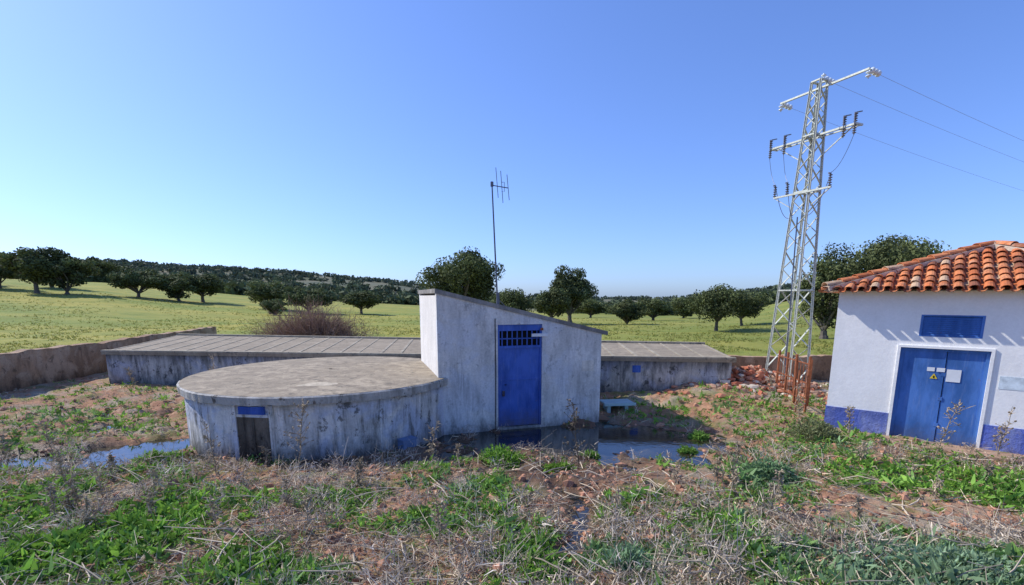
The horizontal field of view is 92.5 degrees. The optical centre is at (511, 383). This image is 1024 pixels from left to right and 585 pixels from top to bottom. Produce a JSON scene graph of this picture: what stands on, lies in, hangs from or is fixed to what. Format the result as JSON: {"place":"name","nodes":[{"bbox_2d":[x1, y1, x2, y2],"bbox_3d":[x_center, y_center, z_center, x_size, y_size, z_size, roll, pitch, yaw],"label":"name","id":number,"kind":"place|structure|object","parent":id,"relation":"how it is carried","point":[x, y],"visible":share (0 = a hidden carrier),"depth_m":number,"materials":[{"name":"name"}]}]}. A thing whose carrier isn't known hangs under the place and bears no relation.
{"place":"outdoors","nodes":[
{"label":"outdoors","id":0,"kind":"place"},
{"bbox_2d":[0,269,1023,584],"bbox_3d":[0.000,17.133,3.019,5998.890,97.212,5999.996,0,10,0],"label":"ground","id":1,"kind":"structure","parent":0,"point":[120,309],"depth_m":12.94,"materials":[{"name":"soil"}]},
{"bbox_2d":[0,431,16,465],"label":"dry thistle","id":2,"kind":"object","parent":1,"relation":"on","point":[4,443],"visible":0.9,"depth_m":9.29,"materials":[{"name":"plant"}]},
{"bbox_2d":[0,256,19,287],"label":"holm oak tree","id":3,"kind":"object","parent":1,"relation":"on","point":[7,274],"visible":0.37,"depth_m":82.60,"materials":[{"name":"green plant"}]},
{"bbox_2d":[0,246,78,293],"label":"holm oak tree","id":4,"kind":"object","parent":1,"relation":"on","point":[23,260],"visible":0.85,"depth_m":76.22,"materials":[{"name":"green plant"}]},
{"bbox_2d":[37,420,61,466],"bbox_3d":[-8.126,1.119,8.614,0.380,0.998,0.293,6,12,32],"label":"dry thistle","id":5,"kind":"object","parent":1,"relation":"on","point":[45,427],"visible":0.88,"depth_m":8.59,"materials":[{"name":"plant"}]},
{"bbox_2d":[38,480,63,516],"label":"dry thistle","id":6,"kind":"object","parent":1,"relation":"on","point":[50,493],"visible":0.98,"depth_m":6.68,"materials":[{"name":"plant"}]},
{"bbox_2d":[20,251,101,293],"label":"holm oak tree","id":7,"kind":"object","parent":1,"relation":"on","point":[70,278],"visible":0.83,"depth_m":79.14,"materials":[{"name":"green plant"}]},
{"bbox_2d":[52,445,76,481],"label":"dry thistle","id":8,"kind":"object","parent":1,"relation":"on","point":[59,460],"visible":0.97,"depth_m":7.82,"materials":[{"name":"plant"}]},
{"bbox_2d":[57,491,77,511],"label":"dry thistle","id":9,"kind":"object","parent":1,"relation":"on","point":[68,500],"visible":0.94,"depth_m":6.87,"materials":[{"name":"plant"}]},
{"bbox_2d":[64,473,83,506],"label":"dry thistle","id":10,"kind":"object","parent":1,"relation":"on","point":[72,487],"visible":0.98,"depth_m":6.93,"materials":[{"name":"plant"}]},
{"bbox_2d":[79,495,97,526],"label":"dry thistle","id":11,"kind":"object","parent":1,"relation":"on","point":[87,504],"visible":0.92,"depth_m":6.43,"materials":[{"name":"plant"}]},
{"bbox_2d":[88,463,109,496],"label":"dry thistle","id":12,"kind":"object","parent":1,"relation":"on","point":[95,468],"visible":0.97,"depth_m":7.32,"materials":[{"name":"plant"}]},
{"bbox_2d":[85,256,121,277],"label":"holm oak tree","id":13,"kind":"object","parent":1,"relation":"on","point":[105,267],"visible":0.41,"depth_m":145.91,"materials":[{"name":"green plant"}]},
{"bbox_2d":[0,327,216,392],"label":"boundary wall","id":14,"kind":"structure","parent":1,"relation":"on","point":[21,368],"depth_m":17.71,"materials":[{"name":"grey concrete"}]},
{"bbox_2d":[100,459,117,481],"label":"dry thistle","id":15,"kind":"object","parent":1,"relation":"on","point":[108,464],"visible":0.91,"depth_m":8.01,"materials":[{"name":"plant"}]},
{"bbox_2d":[105,266,159,296],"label":"holm oak tree","id":16,"kind":"object","parent":1,"relation":"on","point":[135,279],"visible":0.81,"depth_m":84.44,"materials":[{"name":"green plant"}]},
{"bbox_2d":[140,491,163,517],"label":"dry thistle","id":17,"kind":"object","parent":1,"relation":"on","point":[151,501],"visible":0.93,"depth_m":6.54,"materials":[{"name":"plant"}]},
{"bbox_2d":[145,469,165,496],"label":"dry thistle","id":18,"kind":"object","parent":1,"relation":"on","point":[153,472],"visible":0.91,"depth_m":7.35,"materials":[{"name":"plant"}]},
{"bbox_2d":[147,271,205,300],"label":"holm oak tree","id":19,"kind":"object","parent":1,"relation":"on","point":[174,285],"visible":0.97,"depth_m":86.58,"materials":[{"name":"green plant"}]},
{"bbox_2d":[184,273,225,301],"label":"holm oak tree","id":20,"kind":"object","parent":1,"relation":"on","point":[209,284],"visible":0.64,"depth_m":90.92,"materials":[{"name":"green plant"}]},
{"bbox_2d":[203,424,222,475],"bbox_3d":[-5.011,1.132,8.199,0.254,0.965,0.332,-5,11,-27],"label":"dry thistle","id":21,"kind":"object","parent":1,"relation":"on","point":[213,457],"visible":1,"depth_m":8.21,"materials":[{"name":"plant"}]},
{"bbox_2d":[202,493,225,526],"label":"dry thistle","id":22,"kind":"object","parent":1,"relation":"on","point":[212,511],"visible":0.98,"depth_m":6.33,"materials":[{"name":"plant"}]},
{"bbox_2d":[244,279,290,303],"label":"holm oak tree","id":23,"kind":"object","parent":1,"relation":"on","point":[274,290],"visible":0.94,"depth_m":81.88,"materials":[{"name":"green plant"}]},
{"bbox_2d":[258,442,276,466],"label":"dry thistle","id":24,"kind":"object","parent":1,"relation":"on","point":[265,449],"visible":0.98,"depth_m":9.12,"materials":[{"name":"plant"}]},
{"bbox_2d":[258,298,291,313],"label":"holm oak tree","id":25,"kind":"object","parent":1,"relation":"on","point":[274,305],"visible":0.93,"depth_m":69.24,"materials":[{"name":"green plant"}]},
{"bbox_2d":[278,473,295,506],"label":"dry thistle","id":26,"kind":"object","parent":1,"relation":"on","point":[285,498],"visible":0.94,"depth_m":6.96,"materials":[{"name":"plant"}]},
{"bbox_2d":[283,399,313,465],"bbox_3d":[-3.866,0.980,8.885,0.464,1.376,0.427,0,10,0],"label":"dry thistle","id":27,"kind":"object","parent":1,"relation":"on","point":[298,420],"visible":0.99,"depth_m":8.86,"materials":[{"name":"plant"}]},
{"bbox_2d":[218,295,384,336],"bbox_3d":[-10.492,-3.273,26.439,8.925,3.504,6.938,0,10,0],"label":"bare bush","id":28,"kind":"object","parent":1,"relation":"on","point":[314,324],"visible":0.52,"depth_m":25.38,"materials":[{"name":"twigs"},{"name":"bark"}]},
{"bbox_2d":[281,286,333,311],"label":"holm oak tree","id":29,"kind":"object","parent":1,"relation":"on","point":[318,295],"visible":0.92,"depth_m":77.52,"materials":[{"name":"green plant"}]},
{"bbox_2d":[300,494,315,534],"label":"dry thistle","id":30,"kind":"object","parent":1,"relation":"on","point":[307,504],"visible":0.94,"depth_m":6.22,"materials":[{"name":"plant"}]},
{"bbox_2d":[176,356,447,462],"bbox_3d":[-4.547,0.536,12.438,6.413,1.824,6.426,0,10,0],"label":"round water tank","id":31,"kind":"object","parent":1,"relation":"on","point":[364,405],"visible":0.85,"depth_m":9.89,"materials":[{"name":"paint"}]},
{"bbox_2d":[236,417,272,462],"bbox_3d":[-4.922,1.155,9.461,0.680,1.040,0.112,1,10,7],"label":"access door","id":32,"kind":"structure","parent":31,"relation":"in","point":[244,424],"depth_m":9.38,"materials":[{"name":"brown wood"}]},
{"bbox_2d":[350,469,363,488],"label":"dry thistle","id":33,"kind":"object","parent":1,"relation":"on","point":[357,475],"visible":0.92,"depth_m":7.78,"materials":[{"name":"plant"}]},
{"bbox_2d":[340,290,379,313],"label":"holm oak tree","id":34,"kind":"object","parent":1,"relation":"on","point":[359,300],"visible":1,"depth_m":81.20,"materials":[{"name":"green plant"}]},
{"bbox_2d":[353,456,368,482],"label":"dry thistle","id":35,"kind":"object","parent":1,"relation":"on","point":[360,467],"visible":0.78,"depth_m":7.92,"materials":[{"name":"plant"}]},
{"bbox_2d":[0,406,748,470],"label":"water puddle","id":36,"kind":"object","parent":1,"relation":"on","point":[648,441],"visible":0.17,"depth_m":10.90,"materials":[{"name":"liquid"}]},
{"bbox_2d":[0,253,802,315],"bbox_3d":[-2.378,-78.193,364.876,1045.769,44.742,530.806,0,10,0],"label":"distant woodland","id":37,"kind":"object","parent":1,"relation":"on","point":[237,281],"visible":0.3,"depth_m":334.04,"materials":[{"name":"green plant"}]},
{"bbox_2d":[0,288,835,354],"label":"field grass","id":38,"kind":"structure","parent":1,"relation":"on","point":[403,332],"depth_m":41.82,"materials":[{"name":"green plant"}]},
{"bbox_2d":[100,334,736,392],"bbox_3d":[-5.017,-0.627,18.803,24.691,1.705,6.919,2,10,11],"label":"covered reservoir","id":39,"kind":"object","parent":1,"relation":"on","point":[625,365],"visible":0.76,"depth_m":16.83,"materials":[{"name":"paint"}]},
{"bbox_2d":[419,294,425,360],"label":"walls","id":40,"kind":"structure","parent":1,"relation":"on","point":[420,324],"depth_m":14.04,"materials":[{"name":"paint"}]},
{"bbox_2d":[418,289,607,334],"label":"roof slab","id":41,"kind":"structure","parent":40,"relation":"on","point":[426,292],"depth_m":11.63,"materials":[{"name":"concrete"}]},
{"bbox_2d":[490,167,508,305],"bbox_3d":[-0.229,-3.211,11.227,0.512,3.236,0.289,0,10,0],"label":"antenna mast","id":42,"kind":"object","parent":41,"relation":"on","point":[498,301],"visible":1,"depth_m":11.16,"materials":[{"name":"metal"}]},
{"bbox_2d":[420,295,436,383],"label":"side wall","id":43,"kind":"structure","parent":1,"relation":"on","point":[428,328],"depth_m":12.43,"materials":[{"name":"paint"}]},
{"bbox_2d":[424,421,440,458],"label":"dry thistle","id":44,"kind":"object","parent":1,"relation":"on","point":[431,447],"visible":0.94,"depth_m":9.36,"materials":[{"name":"plant"}]},
{"bbox_2d":[429,489,457,550],"bbox_3d":[-0.829,1.650,5.842,0.326,0.782,0.243,-5,11,-27],"label":"dry thistle","id":45,"kind":"object","parent":1,"relation":"on","point":[440,525],"visible":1,"depth_m":5.79,"materials":[{"name":"plant"}]},
{"bbox_2d":[452,443,464,467],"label":"dry thistle","id":46,"kind":"object","parent":1,"relation":"on","point":[458,448],"visible":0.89,"depth_m":8.98,"materials":[{"name":"plant"}]},
{"bbox_2d":[414,246,505,300],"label":"holm oak tree","id":47,"kind":"object","parent":1,"relation":"on","point":[469,274],"visible":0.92,"depth_m":47.63,"materials":[{"name":"green plant"}]},
{"bbox_2d":[487,287,535,311],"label":"holm oak tree","id":48,"kind":"object","parent":1,"relation":"on","point":[516,299],"visible":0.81,"depth_m":63.91,"materials":[{"name":"green plant"}]},
{"bbox_2d":[0,379,1023,584],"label":"green weeds","id":49,"kind":"object","parent":1,"relation":"on","point":[125,520],"visible":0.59,"depth_m":6.84,"materials":[{"name":"green plant"}]},
{"bbox_2d":[0,457,1023,584],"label":"broadleaf weeds","id":50,"kind":"object","parent":1,"relation":"on","point":[1013,549],"visible":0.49,"depth_m":5.92,"materials":[{"name":"green plant"}]},
{"bbox_2d":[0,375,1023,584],"bbox_3d":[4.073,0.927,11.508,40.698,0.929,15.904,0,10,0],"label":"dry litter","id":51,"kind":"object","parent":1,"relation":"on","point":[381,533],"visible":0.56,"depth_m":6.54,"materials":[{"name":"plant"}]},
{"bbox_2d":[0,436,1023,584],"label":"fallen stalks","id":52,"kind":"object","parent":1,"relation":"on","point":[86,570],"visible":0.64,"depth_m":6.07,"materials":[{"name":"plant"}]},
{"bbox_2d":[0,382,1023,584],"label":"dead brush","id":53,"kind":"object","parent":1,"relation":"on","point":[831,533],"visible":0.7,"depth_m":6.39,"materials":[{"name":"plant"}]},
{"bbox_2d":[0,376,1023,584],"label":"soil clods","id":54,"kind":"object","parent":1,"relation":"on","point":[569,483],"visible":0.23,"depth_m":7.11,"materials":[{"name":"soil"}]},
{"bbox_2d":[0,374,1023,584],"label":"fine grass weeds","id":55,"kind":"object","parent":1,"relation":"on","point":[536,546],"visible":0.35,"depth_m":6.75,"materials":[{"name":"green plant"}]},
{"bbox_2d":[435,293,601,434],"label":"front wall","id":56,"kind":"structure","parent":1,"relation":"on","point":[465,341],"depth_m":11.68,"materials":[{"name":"paint"}]},
{"bbox_2d":[495,319,495,428],"bbox_3d":[-0.391,-0.181,11.682,0.029,2.700,0.025,0,10,0],"label":"cable","id":57,"kind":"object","parent":56,"relation":"attached to","point":[495,373],"visible":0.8,"depth_m":11.67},
{"bbox_2d":[498,324,541,427],"bbox_3d":[0.178,-0.175,11.964,1.120,2.510,0.090,-3,10,-17],"label":"blue door","id":58,"kind":"structure","parent":56,"relation":"attached to","point":[519,375],"depth_m":11.97,"materials":[{"name":"paint"}]},
{"bbox_2d":[499,330,538,345],"bbox_3d":[0.164,-1.094,11.848,1.020,0.360,0.015,-3,10,-17],"label":"dark grille","id":59,"kind":"object","parent":58,"relation":"in","point":[519,336],"visible":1,"depth_m":11.84,"materials":[{"name":"metal"}]},
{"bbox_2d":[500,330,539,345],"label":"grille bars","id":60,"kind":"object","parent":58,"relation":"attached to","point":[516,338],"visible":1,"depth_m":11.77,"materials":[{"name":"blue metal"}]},
{"bbox_2d":[531,287,571,317],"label":"holm oak tree","id":61,"kind":"object","parent":1,"relation":"on","point":[549,303],"visible":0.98,"depth_m":56.02,"materials":[{"name":"green plant"}]},
{"bbox_2d":[544,475,588,584],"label":"water puddle","id":62,"kind":"object","parent":1,"relation":"on","point":[578,515],"visible":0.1,"depth_m":6.81,"materials":[{"name":"liquid"}]},
{"bbox_2d":[548,264,598,321],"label":"holm oak tree","id":63,"kind":"object","parent":1,"relation":"on","point":[571,285],"visible":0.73,"depth_m":59.41,"materials":[{"name":"green plant"}]},
{"bbox_2d":[563,399,587,468],"bbox_3d":[1.162,0.960,9.081,0.418,1.384,0.425,4,11,20],"label":"dry thistle","id":64,"kind":"object","parent":1,"relation":"on","point":[574,423],"visible":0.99,"depth_m":9.06,"materials":[{"name":"plant"}]},
{"bbox_2d":[131,415,1023,584],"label":"leafy clumps","id":65,"kind":"object","parent":1,"relation":"on","point":[503,454],"visible":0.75,"depth_m":8.09,"materials":[{"name":"green plant"}]},
{"bbox_2d":[573,298,611,317],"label":"holm oak tree","id":66,"kind":"object","parent":1,"relation":"on","point":[590,307],"visible":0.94,"depth_m":109.03,"materials":[{"name":"green plant"}]},
{"bbox_2d":[610,488,624,516],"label":"dry thistle","id":67,"kind":"object","parent":1,"relation":"on","point":[619,496],"visible":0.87,"depth_m":6.64,"materials":[{"name":"plant"}]},
{"bbox_2d":[600,399,635,412],"bbox_3d":[2.937,0.643,13.760,0.890,0.295,0.620,-1,10,-7],"label":"metal hatch cover","id":68,"kind":"object","parent":1,"relation":"on","point":[622,403],"visible":0.83,"depth_m":13.57,"materials":[{"name":"blue metal"}]},
{"bbox_2d":[607,298,645,323],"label":"holm oak tree","id":69,"kind":"object","parent":1,"relation":"on","point":[626,311],"visible":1,"depth_m":62.29,"materials":[{"name":"green plant"}]},
{"bbox_2d":[633,296,673,319],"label":"holm oak tree","id":70,"kind":"object","parent":1,"relation":"on","point":[655,306],"visible":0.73,"depth_m":88.40,"materials":[{"name":"green plant"}]},
{"bbox_2d":[669,458,684,483],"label":"dry thistle","id":71,"kind":"object","parent":1,"relation":"on","point":[677,466],"visible":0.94,"depth_m":8.03,"materials":[{"name":"plant"}]},
{"bbox_2d":[663,297,694,317],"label":"holm oak tree","id":72,"kind":"object","parent":1,"relation":"on","point":[678,304],"visible":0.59,"depth_m":112.76,"materials":[{"name":"green plant"}]},
{"bbox_2d":[709,456,724,480],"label":"dry thistle","id":73,"kind":"object","parent":1,"relation":"on","point":[716,474],"visible":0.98,"depth_m":7.95,"materials":[{"name":"plant"}]},
{"bbox_2d":[683,283,753,330],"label":"holm oak tree","id":74,"kind":"object","parent":1,"relation":"on","point":[712,303],"visible":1,"depth_m":44.36,"materials":[{"name":"green plant"}]},
{"bbox_2d":[631,365,828,403],"bbox_3d":[7.336,-0.162,15.999,8.197,0.935,4.991,0,10,0],"label":"rubble pile","id":75,"kind":"object","parent":1,"relation":"on","point":[752,377],"visible":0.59,"depth_m":14.94,"materials":[{"name":"brick"}]},
{"bbox_2d":[728,469,740,490],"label":"dry thistle","id":76,"kind":"object","parent":1,"relation":"on","point":[735,478],"visible":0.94,"depth_m":7.45,"materials":[{"name":"plant"}]},
{"bbox_2d":[727,457,741,482],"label":"dry thistle","id":77,"kind":"object","parent":1,"relation":"on","point":[733,466],"visible":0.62,"depth_m":7.92,"materials":[{"name":"plant"}]},
{"bbox_2d":[732,441,743,463],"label":"dry thistle","id":78,"kind":"object","parent":1,"relation":"on","point":[737,450],"visible":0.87,"depth_m":9.22,"materials":[{"name":"plant"}]},
{"bbox_2d":[729,288,773,325],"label":"holm oak tree","id":79,"kind":"object","parent":1,"relation":"on","point":[756,309],"visible":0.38,"depth_m":52.50,"materials":[{"name":"green plant"}]},
{"bbox_2d":[765,375,774,402],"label":"dry thistle","id":80,"kind":"object","parent":1,"relation":"on","point":[770,384],"visible":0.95,"depth_m":13.07,"materials":[{"name":"plant"}]},
{"bbox_2d":[763,480,780,514],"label":"dry thistle","id":81,"kind":"object","parent":1,"relation":"on","point":[772,494],"visible":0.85,"depth_m":6.86,"materials":[{"name":"plant"}]},
{"bbox_2d":[771,469,786,503],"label":"dry thistle","id":82,"kind":"object","parent":1,"relation":"on","point":[779,480],"visible":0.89,"depth_m":7.04,"materials":[{"name":"plant"}]},
{"bbox_2d":[728,354,831,380],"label":"boundary wall","id":83,"kind":"structure","parent":1,"relation":"on","point":[821,368],"depth_m":17.33,"materials":[{"name":"grey concrete"}]},
{"bbox_2d":[775,350,812,412],"bbox_3d":[7.931,-0.037,13.747,0.482,1.701,2.581,3,10,17],"label":"rusty fence","id":84,"kind":"object","parent":1,"relation":"on","point":[807,382],"visible":0.88,"depth_m":13.32,"materials":[{"name":"metal"}]},
{"bbox_2d":[794,384,805,415],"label":"dry thistle","id":85,"kind":"object","parent":1,"relation":"on","point":[799,410],"visible":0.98,"depth_m":11.84,"materials":[{"name":"plant"}]},
{"bbox_2d":[795,257,862,338],"bbox_3d":[22.424,-5.659,34.431,4.206,6.299,4.669,0,10,0],"label":"holm oak tree","id":86,"kind":"object","parent":1,"relation":"on","point":[825,310],"visible":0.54,"depth_m":33.99,"materials":[{"name":"green plant"}]},
{"bbox_2d":[844,406,855,432],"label":"dry thistle","id":87,"kind":"object","parent":1,"relation":"on","point":[850,415],"visible":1,"depth_m":10.65,"materials":[{"name":"plant"}]},
{"bbox_2d":[849,495,866,521],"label":"dry thistle","id":88,"kind":"object","parent":1,"relation":"on","point":[859,500],"visible":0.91,"depth_m":6.59,"materials":[{"name":"plant"}]},
{"bbox_2d":[858,441,872,459],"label":"dry thistle","id":89,"kind":"object","parent":1,"relation":"on","point":[863,448],"visible":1,"depth_m":8.97,"materials":[{"name":"plant"}]},
{"bbox_2d":[812,233,951,298],"bbox_3d":[26.874,-6.757,35.211,9.251,8.042,8.980,-5,11,-24],"label":"holm oak tree","id":90,"kind":"object","parent":1,"relation":"on","point":[886,252],"visible":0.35,"depth_m":33.10,"materials":[{"name":"green plant"}]},
{"bbox_2d":[763,67,1022,384],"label":"electricity pylon","id":91,"kind":"object","parent":1,"relation":"on","point":[813,136],"visible":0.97,"depth_m":15.03,"materials":[{"name":"metal"}]},
{"bbox_2d":[827,290,1023,447],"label":"walls","id":92,"kind":"structure","parent":1,"relation":"on","point":[873,329],"depth_m":10.24,"materials":[{"name":"white paint"}]},
{"bbox_2d":[818,240,1023,292],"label":"roof tiles","id":93,"kind":"object","parent":92,"relation":"on","point":[1007,271],"visible":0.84,"depth_m":10.17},
{"bbox_2d":[824,244,1023,290],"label":"hip mortar","id":94,"kind":"object","parent":93,"relation":"on","point":[939,260],"visible":0.43,"depth_m":10.69,"materials":[{"name":"beige concrete"}]},
{"bbox_2d":[824,405,1023,454],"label":"dado","id":95,"kind":"object","parent":92,"relation":"attached to","point":[872,421],"visible":0.49,"depth_m":10.71,"materials":[{"name":"blue paint"}]},
{"bbox_2d":[835,249,1023,290],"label":"roof deck","id":96,"kind":"structure","parent":92,"relation":"on","point":[974,287],"depth_m":10.09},
{"bbox_2d":[889,347,990,446],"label":"blue doors","id":97,"kind":"structure","parent":92,"relation":"attached to","point":[918,397],"depth_m":10.07,"materials":[{"name":"paint"}]},
{"bbox_2d":[945,369,961,382],"bbox_3d":[8.907,-0.143,9.883,0.220,0.250,0.008,8,13,39],"label":"white sign","id":98,"kind":"object","parent":97,"relation":"attached to","point":[953,375],"visible":1,"depth_m":9.88,"materials":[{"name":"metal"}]},
{"bbox_2d":[886,344,995,447],"bbox_3d":[8.716,0.305,10.047,1.480,2.110,0.030,8,13,39],"label":"door surround","id":99,"kind":"object","parent":92,"relation":"attached to","point":[993,351],"visible":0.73,"depth_m":9.72,"materials":[{"name":"white paint"}]},
{"bbox_2d":[919,315,985,338],"bbox_3d":[8.792,-1.140,9.805,0.960,0.440,0.093,8,13,39],"label":"vent louvre","id":100,"kind":"object","parent":92,"relation":"attached to","point":[962,326],"visible":1,"depth_m":9.77,"materials":[{"name":"blue paint"}]},
{"bbox_2d":[998,376,1023,390],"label":"wall patch","id":101,"kind":"object","parent":92,"relation":"attached to","point":[1011,383],"visible":1,"depth_m":9.33,"materials":[{"name":"grey paint"}]},
{"bbox_2d":[829,428,1023,465],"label":"apron","id":102,"kind":"object","parent":1,"relation":"on","point":[953,448],"visible":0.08,"depth_m":9.61,"materials":[{"name":"grey concrete"}]},
{"bbox_2d":[925,471,945,498],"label":"dry thistle","id":103,"kind":"object","parent":1,"relation":"on","point":[934,490],"visible":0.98,"depth_m":7.36,"materials":[{"name":"plant"}]},
{"bbox_2d":[934,400,975,456],"bbox_3d":[8.199,0.877,9.220,0.535,1.156,0.392,0,10,0],"label":"dry thistle","id":104,"kind":"object","parent":1,"relation":"on","point":[944,430],"visible":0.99,"depth_m":9.22,"materials":[{"name":"plant"}]},
{"bbox_2d":[982,463,998,478],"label":"dry thistle","id":105,"kind":"object","parent":1,"relation":"on","point":[990,469],"visible":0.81,"depth_m":8.00,"materials":[{"name":"plant"}]},
{"bbox_2d":[992,406,1016,455],"bbox_3d":[9.191,0.931,9.190,0.282,1.045,0.317,6,12,31],"label":"dry thistle","id":106,"kind":"object","parent":1,"relation":"on","point":[1002,434],"visible":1,"depth_m":9.17,"materials":[{"name":"plant"}]},
{"bbox_2d":[0,0,1023,299],"label":"sky","id":107,"kind":"structure","parent":0,"point":[630,139],"materials":[{"name":"blue"}]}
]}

